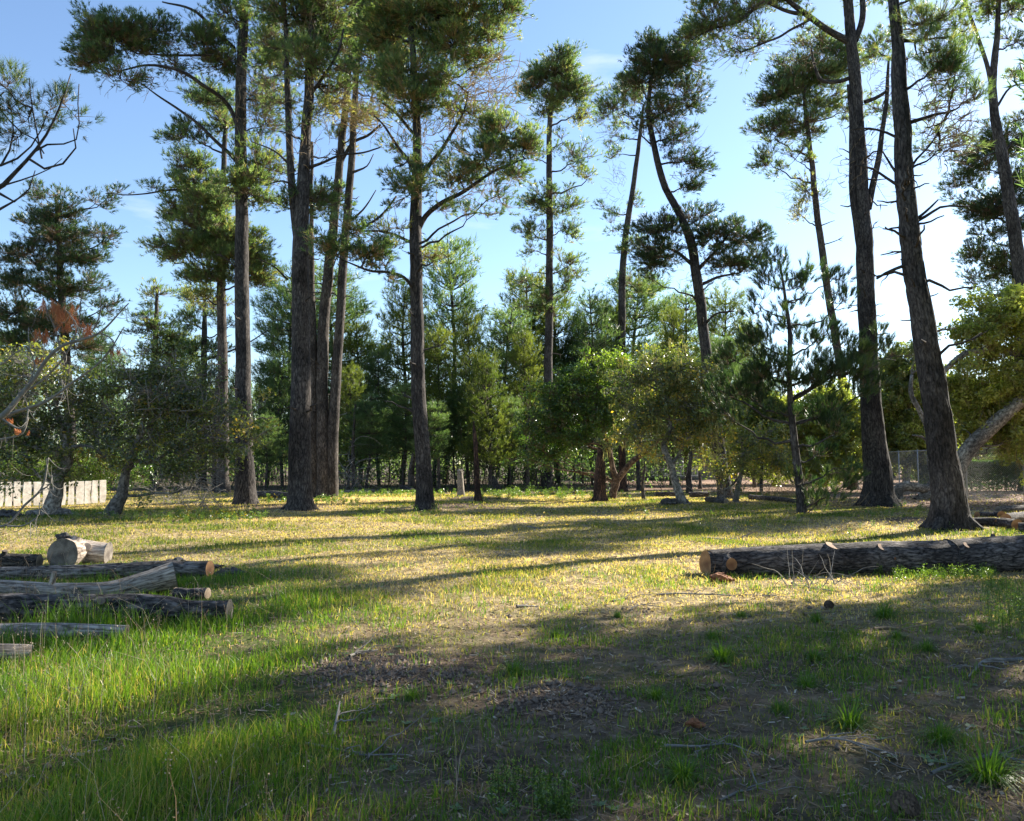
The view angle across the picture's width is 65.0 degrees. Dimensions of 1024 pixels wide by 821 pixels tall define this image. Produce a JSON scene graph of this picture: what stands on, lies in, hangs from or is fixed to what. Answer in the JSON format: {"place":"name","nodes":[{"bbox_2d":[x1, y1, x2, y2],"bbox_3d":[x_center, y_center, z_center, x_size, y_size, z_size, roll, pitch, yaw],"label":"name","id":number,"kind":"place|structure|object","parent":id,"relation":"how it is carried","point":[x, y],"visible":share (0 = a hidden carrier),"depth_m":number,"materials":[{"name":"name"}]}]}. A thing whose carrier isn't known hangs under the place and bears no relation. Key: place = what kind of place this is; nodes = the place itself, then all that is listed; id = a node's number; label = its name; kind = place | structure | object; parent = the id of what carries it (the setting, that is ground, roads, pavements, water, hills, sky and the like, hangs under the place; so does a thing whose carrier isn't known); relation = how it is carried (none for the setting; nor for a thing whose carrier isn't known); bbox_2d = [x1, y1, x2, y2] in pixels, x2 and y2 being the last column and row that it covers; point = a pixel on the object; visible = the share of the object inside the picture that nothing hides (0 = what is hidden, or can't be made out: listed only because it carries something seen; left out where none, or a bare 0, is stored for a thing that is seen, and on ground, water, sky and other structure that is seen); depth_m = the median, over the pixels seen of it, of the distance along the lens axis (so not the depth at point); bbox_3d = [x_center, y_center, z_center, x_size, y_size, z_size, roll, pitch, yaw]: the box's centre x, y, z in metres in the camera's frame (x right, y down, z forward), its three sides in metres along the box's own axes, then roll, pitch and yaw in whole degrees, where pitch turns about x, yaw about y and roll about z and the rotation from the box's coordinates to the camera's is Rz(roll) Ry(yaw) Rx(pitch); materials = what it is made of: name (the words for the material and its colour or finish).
{"place":"outdoors","nodes":[
{"label":"outdoors","id":0,"kind":"place"},
{"bbox_2d":[0,464,1023,820],"bbox_3d":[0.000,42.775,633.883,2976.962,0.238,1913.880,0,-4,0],"label":"ground","id":1,"kind":"structure","parent":0,"point":[856,762],"depth_m":6.12,"materials":[{"name":"brown soil"}]},
{"bbox_2d":[0,643,33,662],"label":"fallen log","id":2,"kind":"object","parent":1,"relation":"on","point":[8,650],"visible":0.72,"depth_m":6.59,"materials":[{"name":"grey wood"}]},
{"bbox_2d":[0,550,42,566],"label":"log section","id":3,"kind":"object","parent":1,"relation":"on","point":[13,559],"visible":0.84,"depth_m":12.36,"materials":[{"name":"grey wood"}]},
{"bbox_2d":[0,480,105,506],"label":"board fence","id":4,"kind":"object","parent":1,"relation":"on","point":[83,491],"visible":0.73,"depth_m":31.09,"materials":[{"name":"white paint"}]},
{"bbox_2d":[0,53,106,209],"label":"pine tree","id":5,"kind":"object","parent":1,"relation":"on","point":[63,88],"visible":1,"depth_m":10.04,"materials":[{"name":"green plant"}]},
{"bbox_2d":[0,623,129,638],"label":"fallen log","id":6,"kind":"object","parent":1,"relation":"on","point":[87,628],"visible":0.63,"depth_m":7.46,"materials":[{"name":"grey wood"}]},
{"bbox_2d":[0,176,134,491],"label":"pine tree","id":7,"kind":"object","parent":1,"relation":"on","point":[68,252],"visible":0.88,"depth_m":43.95,"materials":[{"name":"green plant"}]},
{"bbox_2d":[0,336,134,515],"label":"oak tree","id":8,"kind":"object","parent":1,"relation":"on","point":[63,453],"visible":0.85,"depth_m":24.63,"materials":[{"name":"green plant"}]},
{"bbox_2d":[0,278,141,545],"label":"pine tree","id":9,"kind":"object","parent":1,"relation":"on","point":[87,335],"visible":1,"depth_m":12.54,"materials":[{"name":"brown plant"}]},
{"bbox_2d":[0,432,159,493],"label":"shrub","id":10,"kind":"object","parent":1,"relation":"on","point":[39,467],"visible":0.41,"depth_m":41.60,"materials":[{"name":"green plant"}]},
{"bbox_2d":[47,535,112,564],"bbox_3d":[-6.939,2.272,12.962,0.726,0.541,0.732,0,-4,0],"label":"log section","id":11,"kind":"object","parent":1,"relation":"on","point":[79,552],"visible":0.93,"depth_m":12.69,"materials":[{"name":"brown wood"}]},
{"bbox_2d":[0,561,177,593],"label":"fallen log","id":12,"kind":"object","parent":1,"relation":"on","point":[162,577],"visible":0.75,"depth_m":9.71,"materials":[{"name":"grey wood"}]},
{"bbox_2d":[71,326,132,474],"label":"young pine tree","id":13,"kind":"object","parent":1,"relation":"on","point":[95,362],"visible":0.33,"depth_m":61.53,"materials":[{"name":"green plant"}]},
{"bbox_2d":[0,560,213,579],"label":"fallen log","id":14,"kind":"object","parent":1,"relation":"on","point":[181,568],"visible":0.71,"depth_m":11.27,"materials":[{"name":"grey wood"}]},
{"bbox_2d":[0,593,232,622],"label":"fallen log","id":15,"kind":"object","parent":1,"relation":"on","point":[12,601],"visible":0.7,"depth_m":8.11,"materials":[{"name":"grey wood"}]},
{"bbox_2d":[118,276,197,487],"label":"pine tree","id":16,"kind":"object","parent":1,"relation":"on","point":[154,325],"visible":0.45,"depth_m":51.04,"materials":[{"name":"green plant"}]},
{"bbox_2d":[0,566,327,653],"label":"long grass","id":17,"kind":"structure","parent":1,"relation":"on","point":[96,619],"depth_m":7.79,"materials":[{"name":"green plant"}]},
{"bbox_2d":[54,0,297,504],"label":"pine tree","id":18,"kind":"object","parent":1,"relation":"on","point":[104,35],"visible":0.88,"depth_m":30.81,"materials":[{"name":"green plant"}]},
{"bbox_2d":[110,471,241,506],"bbox_3d":[-12.284,2.808,30.268,4.442,1.585,3.928,0,-4,0],"label":"twig tangle","id":19,"kind":"object","parent":1,"relation":"on","point":[169,500],"visible":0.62,"depth_m":30.22,"materials":[{"name":"brown wood"}]},
{"bbox_2d":[73,333,282,514],"bbox_3d":[-10.584,0.400,25.165,6.795,6.131,3.659,0,-4,0],"label":"oak tree","id":20,"kind":"object","parent":1,"relation":"on","point":[183,406],"visible":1,"depth_m":25.07,"materials":[{"name":"green plant"}]},
{"bbox_2d":[172,587,210,598],"bbox_3d":[-3.805,2.169,9.543,0.450,0.143,0.136,-1,-4,15],"label":"log section","id":21,"kind":"object","parent":1,"relation":"on","point":[199,592],"visible":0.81,"depth_m":9.49,"materials":[{"name":"grey wood"}]},
{"bbox_2d":[105,74,283,492],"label":"pine tree","id":22,"kind":"object","parent":1,"relation":"on","point":[208,235],"visible":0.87,"depth_m":42.16,"materials":[{"name":"green plant"}]},
{"bbox_2d":[167,281,291,486],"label":"pine tree","id":23,"kind":"object","parent":1,"relation":"on","point":[204,344],"visible":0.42,"depth_m":53.82,"materials":[{"name":"green plant"}]},
{"bbox_2d":[251,357,287,483],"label":"young pine tree","id":24,"kind":"object","parent":1,"relation":"on","point":[257,393],"visible":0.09,"depth_m":57.42,"materials":[{"name":"green plant"}]},
{"bbox_2d":[253,410,286,490],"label":"young pine tree","id":25,"kind":"object","parent":1,"relation":"on","point":[274,451],"visible":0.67,"depth_m":45.84,"materials":[{"name":"green plant"}]},
{"bbox_2d":[252,343,290,487],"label":"young pine tree","id":26,"kind":"object","parent":1,"relation":"on","point":[275,372],"visible":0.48,"depth_m":51.76,"materials":[{"name":"green plant"}]},
{"bbox_2d":[250,258,333,424],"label":"young pine tree","id":27,"kind":"object","parent":1,"relation":"on","point":[274,312],"visible":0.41,"depth_m":55.38,"materials":[{"name":"green plant"}]},
{"bbox_2d":[237,0,392,510],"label":"pine tree","id":28,"kind":"object","parent":1,"relation":"on","point":[312,43],"visible":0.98,"depth_m":27.37,"materials":[{"name":"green plant"}]},
{"bbox_2d":[275,256,390,404],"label":"young pine tree","id":29,"kind":"object","parent":1,"relation":"on","point":[360,307],"visible":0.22,"depth_m":60.29,"materials":[{"name":"green plant"}]},
{"bbox_2d":[338,360,376,487],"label":"young pine tree","id":30,"kind":"object","parent":1,"relation":"on","point":[348,384],"visible":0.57,"depth_m":49.83,"materials":[{"name":"green plant"}]},
{"bbox_2d":[296,0,420,498],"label":"pine tree","id":31,"kind":"object","parent":1,"relation":"on","point":[325,415],"visible":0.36,"depth_m":35.67,"materials":[{"name":"brown plant"}]},
{"bbox_2d":[338,413,380,490],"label":"twig tangle","id":32,"kind":"object","parent":1,"relation":"on","point":[351,475],"visible":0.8,"depth_m":44.13,"materials":[{"name":"plant"}]},
{"bbox_2d":[328,312,396,484],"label":"young pine tree","id":33,"kind":"object","parent":1,"relation":"on","point":[356,348],"visible":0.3,"depth_m":59.43,"materials":[{"name":"green plant"}]},
{"bbox_2d":[344,390,392,488],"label":"young pine tree","id":34,"kind":"object","parent":1,"relation":"on","point":[374,417],"visible":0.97,"depth_m":45.80,"materials":[{"name":"green plant"}]},
{"bbox_2d":[346,340,402,485],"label":"young pine tree","id":35,"kind":"object","parent":1,"relation":"on","point":[372,370],"visible":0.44,"depth_m":56.25,"materials":[{"name":"green plant"}]},
{"bbox_2d":[386,377,414,484],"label":"young pine tree","id":36,"kind":"object","parent":1,"relation":"on","point":[400,400],"visible":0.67,"depth_m":47.71,"materials":[{"name":"green plant"}]},
{"bbox_2d":[361,276,447,484],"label":"young pine tree","id":37,"kind":"object","parent":1,"relation":"on","point":[403,316],"visible":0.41,"depth_m":59.66,"materials":[{"name":"green plant"}]},
{"bbox_2d":[290,0,552,510],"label":"pine tree","id":38,"kind":"object","parent":1,"relation":"on","point":[443,22],"visible":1,"depth_m":26.85,"materials":[{"name":"green plant"}]},
{"bbox_2d":[405,395,452,459],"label":"young pine tree","id":39,"kind":"object","parent":1,"relation":"on","point":[437,417],"visible":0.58,"depth_m":43.74,"materials":[{"name":"green plant"}]},
{"bbox_2d":[402,320,469,485],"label":"young pine tree","id":40,"kind":"object","parent":1,"relation":"on","point":[430,369],"visible":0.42,"depth_m":55.07,"materials":[{"name":"green plant"}]},
{"bbox_2d":[0,536,881,820],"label":"dry stalks","id":41,"kind":"object","parent":1,"relation":"on","point":[10,684],"visible":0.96,"depth_m":5.53,"materials":[{"name":"plant"}]},
{"bbox_2d":[391,225,503,483],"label":"young pine tree","id":42,"kind":"object","parent":1,"relation":"on","point":[450,282],"visible":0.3,"depth_m":61.46,"materials":[{"name":"green plant"}]},
{"bbox_2d":[436,387,473,487],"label":"young pine tree","id":43,"kind":"object","parent":1,"relation":"on","point":[448,427],"visible":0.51,"depth_m":49.74,"materials":[{"name":"green plant"}]},
{"bbox_2d":[441,303,493,488],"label":"young pine tree","id":44,"kind":"object","parent":1,"relation":"on","point":[464,373],"visible":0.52,"depth_m":50.18,"materials":[{"name":"green plant"}]},
{"bbox_2d":[473,421,482,500],"bbox_3d":[-1.418,2.138,33.486,0.456,3.450,0.468,0,-4,0],"label":"dead snag","id":45,"kind":"object","parent":1,"relation":"on","point":[477,493],"visible":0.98,"depth_m":33.40,"materials":[{"name":"brown wood"}]},
{"bbox_2d":[455,344,522,487],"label":"young pine tree","id":46,"kind":"object","parent":1,"relation":"on","point":[481,409],"visible":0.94,"depth_m":46.67,"materials":[{"name":"green plant"}]},
{"bbox_2d":[0,377,1017,489],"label":"distant wood","id":47,"kind":"object","parent":1,"relation":"on","point":[395,469],"visible":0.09,"depth_m":53.28,"materials":[{"name":"green plant"}]},
{"bbox_2d":[456,299,561,486],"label":"young pine tree","id":48,"kind":"object","parent":1,"relation":"on","point":[502,318],"visible":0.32,"depth_m":55.34,"materials":[{"name":"green plant"}]},
{"bbox_2d":[493,394,526,489],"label":"young pine tree","id":49,"kind":"object","parent":1,"relation":"on","point":[512,412],"visible":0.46,"depth_m":47.88,"materials":[{"name":"green plant"}]},
{"bbox_2d":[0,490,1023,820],"bbox_3d":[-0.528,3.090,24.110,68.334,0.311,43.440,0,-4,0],"label":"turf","id":50,"kind":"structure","parent":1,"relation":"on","point":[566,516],"depth_m":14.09,"materials":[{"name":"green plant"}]},
{"bbox_2d":[0,499,1023,820],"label":"litter","id":51,"kind":"object","parent":1,"relation":"on","point":[636,707],"visible":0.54,"depth_m":6.18,"materials":[{"name":"brown plant"}]},
{"bbox_2d":[1,605,1023,820],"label":"soil clods","id":52,"kind":"object","parent":1,"relation":"on","point":[535,699],"visible":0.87,"depth_m":5.79,"materials":[{"name":"brown soil"}]},
{"bbox_2d":[1,569,1023,820],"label":"rosette weeds","id":53,"kind":"object","parent":1,"relation":"on","point":[393,767],"visible":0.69,"depth_m":4.83,"materials":[{"name":"green plant"}]},
{"bbox_2d":[483,257,567,482],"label":"young pine tree","id":54,"kind":"object","parent":1,"relation":"on","point":[511,289],"visible":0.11,"depth_m":62.48,"materials":[{"name":"green plant"}]},
{"bbox_2d":[496,324,556,487],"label":"young pine tree","id":55,"kind":"object","parent":1,"relation":"on","point":[522,354],"visible":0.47,"depth_m":51.63,"materials":[{"name":"green plant"}]},
{"bbox_2d":[71,485,1023,818],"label":"leafy herbs","id":56,"kind":"object","parent":1,"relation":"on","point":[563,807],"visible":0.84,"depth_m":10.82,"materials":[{"name":"green plant"}]},
{"bbox_2d":[504,37,607,488],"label":"pine tree","id":57,"kind":"object","parent":1,"relation":"on","point":[561,74],"visible":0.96,"depth_m":51.74,"materials":[{"name":"green plant"}]},
{"bbox_2d":[510,274,607,484],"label":"young pine tree","id":58,"kind":"object","parent":1,"relation":"on","point":[558,326],"visible":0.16,"depth_m":60.05,"materials":[{"name":"green plant"}]},
{"bbox_2d":[499,344,663,498],"bbox_3d":[3.390,0.600,36.314,7.935,7.111,3.448,0,-4,0],"label":"oak tree","id":59,"kind":"object","parent":1,"relation":"on","point":[597,413],"visible":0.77,"depth_m":36.18,"materials":[{"name":"green plant"}]},
{"bbox_2d":[552,281,629,485],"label":"young pine tree","id":60,"kind":"object","parent":1,"relation":"on","point":[592,305],"visible":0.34,"depth_m":58.40,"materials":[{"name":"green plant"}]},
{"bbox_2d":[591,442,608,501],"bbox_3d":[3.627,2.570,33.292,0.721,2.528,0.699,-3,-5,40],"label":"dead snag","id":61,"kind":"object","parent":1,"relation":"on","point":[599,493],"visible":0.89,"depth_m":33.12,"materials":[{"name":"brown wood"}]},
{"bbox_2d":[593,298,640,482],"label":"young pine tree","id":62,"kind":"object","parent":1,"relation":"on","point":[615,318],"visible":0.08,"depth_m":61.99,"materials":[{"name":"green plant"}]},
{"bbox_2d":[586,72,661,472],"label":"pine tree","id":63,"kind":"object","parent":1,"relation":"on","point":[608,105],"visible":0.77,"depth_m":59.83,"materials":[{"name":"green plant"}]},
{"bbox_2d":[588,264,684,480],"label":"young pine tree","id":64,"kind":"object","parent":1,"relation":"on","point":[635,314],"visible":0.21,"depth_m":65.61,"materials":[{"name":"green plant"}]},
{"bbox_2d":[597,334,747,503],"bbox_3d":[6.199,0.428,30.886,5.852,6.691,3.491,0,-4,0],"label":"oak tree","id":65,"kind":"object","parent":1,"relation":"on","point":[687,391],"visible":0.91,"depth_m":30.55,"materials":[{"name":"green plant"}]},
{"bbox_2d":[644,298,701,484],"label":"young pine tree","id":66,"kind":"object","parent":1,"relation":"on","point":[667,333],"visible":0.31,"depth_m":57.59,"materials":[{"name":"green plant"}]},
{"bbox_2d":[634,279,718,480],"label":"young pine tree","id":67,"kind":"object","parent":1,"relation":"on","point":[688,301],"visible":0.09,"depth_m":63.71,"materials":[{"name":"green plant"}]},
{"bbox_2d":[643,747,719,793],"bbox_3d":[0.873,1.842,4.120,0.473,0.218,0.451,-1,-4,12],"label":"grass tussock","id":68,"kind":"object","parent":1,"relation":"on","point":[679,769],"depth_m":4.10,"materials":[{"name":"green plant"}]},
{"bbox_2d":[612,25,778,497],"bbox_3d":[8.720,-7.260,38.131,7.932,23.023,3.696,0,-4,0],"label":"pine tree","id":69,"kind":"object","parent":1,"relation":"on","point":[670,60],"visible":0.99,"depth_m":38.04,"materials":[{"name":"green plant"}]},
{"bbox_2d":[683,634,756,668],"bbox_3d":[1.721,2.000,6.628,0.631,0.306,0.663,-1,-4,22],"label":"grass tussock","id":70,"kind":"object","parent":1,"relation":"on","point":[719,655],"depth_m":6.58,"materials":[{"name":"green plant"}]},
{"bbox_2d":[684,276,758,482],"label":"young pine tree","id":71,"kind":"object","parent":1,"relation":"on","point":[716,323],"visible":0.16,"depth_m":59.93,"materials":[{"name":"green plant"}]},
{"bbox_2d":[697,328,745,440],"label":"young pine tree","id":72,"kind":"object","parent":1,"relation":"on","point":[736,365],"visible":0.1,"depth_m":49.66,"materials":[{"name":"green plant"}]},
{"bbox_2d":[680,472,769,502],"bbox_3d":[8.590,2.837,32.378,3.756,1.796,3.389,0,-4,0],"label":"twig tangle","id":73,"kind":"object","parent":1,"relation":"on","point":[735,495],"visible":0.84,"depth_m":32.42,"materials":[{"name":"brown wood"}]},
{"bbox_2d":[701,416,793,501],"bbox_3d":[9.778,2.033,32.988,3.995,3.730,2.415,-1,-4,11],"label":"oak tree","id":74,"kind":"object","parent":1,"relation":"on","point":[741,458],"visible":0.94,"depth_m":32.99,"materials":[{"name":"green plant"}]},
{"bbox_2d":[684,416,860,484],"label":"oak tree","id":75,"kind":"object","parent":1,"relation":"on","point":[707,464],"visible":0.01,"depth_m":59.49,"materials":[{"name":"green plant"}]},
{"bbox_2d":[670,0,916,507],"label":"pine tree","id":76,"kind":"object","parent":1,"relation":"on","point":[878,486],"visible":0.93,"depth_m":30.45,"materials":[{"name":"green plant"}]},
{"bbox_2d":[724,377,862,490],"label":"oak tree","id":77,"kind":"object","parent":1,"relation":"on","point":[850,444],"visible":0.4,"depth_m":45.11,"materials":[{"name":"green plant"}]},
{"bbox_2d":[699,241,914,512],"bbox_3d":[9.748,-1.115,26.366,7.495,9.190,3.152,0,-4,0],"label":"young pine tree","id":78,"kind":"object","parent":1,"relation":"on","point":[750,384],"visible":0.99,"depth_m":26.08,"materials":[{"name":"green plant"}]},
{"bbox_2d":[737,21,879,489],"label":"pine tree","id":79,"kind":"object","parent":1,"relation":"on","point":[783,87],"visible":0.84,"depth_m":50.25,"materials":[{"name":"green plant"}]},
{"bbox_2d":[754,538,877,590],"bbox_3d":[4.034,1.956,10.408,1.432,0.652,1.187,-3,-5,40],"label":"twig tangle","id":80,"kind":"object","parent":1,"relation":"on","point":[812,583],"visible":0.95,"depth_m":10.43,"materials":[{"name":"brown wood"}]},
{"bbox_2d":[681,483,1023,510],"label":"wood chips","id":81,"kind":"object","parent":1,"relation":"on","point":[987,506],"visible":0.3,"depth_m":39.93,"materials":[{"name":"brown wood"}]},
{"bbox_2d":[805,690,906,738],"bbox_3d":[2.058,1.873,4.896,0.586,0.284,0.615,1,-4,-8],"label":"grass tussock","id":82,"kind":"object","parent":1,"relation":"on","point":[852,719],"depth_m":4.87,"materials":[{"name":"green plant"}]},
{"bbox_2d":[699,534,1023,574],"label":"fallen log","id":83,"kind":"object","parent":1,"relation":"on","point":[1004,553],"visible":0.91,"depth_m":11.43,"materials":[{"name":"brown wood"}]},
{"bbox_2d":[804,726,927,769],"bbox_3d":[2.001,1.834,4.496,0.603,0.127,0.364,-3,-5,41],"label":"fallen branch","id":84,"kind":"object","parent":1,"relation":"on","point":[847,738],"visible":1,"depth_m":4.56,"materials":[{"name":"brown wood"}]},
{"bbox_2d":[858,596,912,621],"bbox_3d":[3.858,2.081,8.328,0.676,0.328,0.710,1,-4,-15],"label":"grass tussock","id":85,"kind":"object","parent":1,"relation":"on","point":[886,613],"depth_m":8.29,"materials":[{"name":"green plant"}]},
{"bbox_2d":[784,448,1023,501],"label":"chain link fence","id":86,"kind":"object","parent":1,"relation":"on","point":[918,477],"visible":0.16,"depth_m":32.88,"materials":[{"name":"metal"}]},
{"bbox_2d":[889,790,919,817],"bbox_3d":[1.798,1.807,3.682,0.128,0.128,0.128,0,-4,0],"label":"rock","id":87,"kind":"object","parent":1,"relation":"on","point":[911,801],"visible":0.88,"depth_m":3.65,"materials":[{"name":"grey stone"}]},
{"bbox_2d":[858,339,957,491],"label":"oak tree","id":88,"kind":"object","parent":1,"relation":"on","point":[902,422],"visible":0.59,"depth_m":44.66,"materials":[{"name":"green plant"}]},
{"bbox_2d":[894,331,941,499],"bbox_3d":[18.358,0.365,35.966,2.571,7.911,1.936,-3,-5,35],"label":"oak tree","id":89,"kind":"object","parent":1,"relation":"on","point":[900,488],"visible":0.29,"depth_m":35.72,"materials":[{"name":"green plant"}]},
{"bbox_2d":[851,0,997,530],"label":"pine tree","id":90,"kind":"object","parent":1,"relation":"on","point":[948,500],"visible":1,"depth_m":19.61,"materials":[{"name":"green plant"}]},
{"bbox_2d":[899,713,977,753],"bbox_3d":[2.455,1.851,4.600,0.451,0.218,0.473,2,-4,-29],"label":"grass tussock","id":91,"kind":"object","parent":1,"relation":"on","point":[940,730],"depth_m":4.58,"materials":[{"name":"green plant"}]},
{"bbox_2d":[911,459,1022,490],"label":"hedge","id":92,"kind":"object","parent":1,"relation":"on","point":[987,475],"visible":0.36,"depth_m":45.36,"materials":[{"name":"green plant"}]},
{"bbox_2d":[921,729,1023,798],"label":"grass tussock","id":93,"kind":"object","parent":1,"relation":"on","point":[989,768],"depth_m":4.04,"materials":[{"name":"green plant"}]},
{"bbox_2d":[931,116,1023,490],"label":"pine tree","id":94,"kind":"object","parent":1,"relation":"on","point":[987,208],"visible":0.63,"depth_m":47.96,"materials":[{"name":"green plant"}]},
{"bbox_2d":[937,278,1023,486],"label":"oak tree","id":95,"kind":"object","parent":1,"relation":"on","point":[983,411],"visible":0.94,"depth_m":29.91,"materials":[{"name":"green plant"}]},
{"bbox_2d":[954,0,1023,303],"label":"pine tree","id":96,"kind":"object","parent":1,"relation":"on","point":[1014,230],"visible":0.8,"depth_m":31.75,"materials":[{"name":"green plant"}]},
{"bbox_2d":[973,517,1022,529],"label":"cut log","id":97,"kind":"object","parent":1,"relation":"on","point":[1000,522],"visible":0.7,"depth_m":19.57,"materials":[{"name":"brown wood"}]},
{"bbox_2d":[1003,0,1023,186],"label":"pine tree","id":98,"kind":"object","parent":1,"relation":"on","point":[1021,74],"visible":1,"depth_m":17.19,"materials":[{"name":"green plant"}]},
{"bbox_2d":[0,0,1023,463],"label":"sky","id":99,"kind":"structure","parent":0,"point":[122,149],"materials":[{"name":"blue"}]},
{"bbox_2d":[572,438,715,479],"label":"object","id":100,"kind":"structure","parent":0,"point":[704,469],"depth_m":75.28,"materials":[{"name":"green plant"}]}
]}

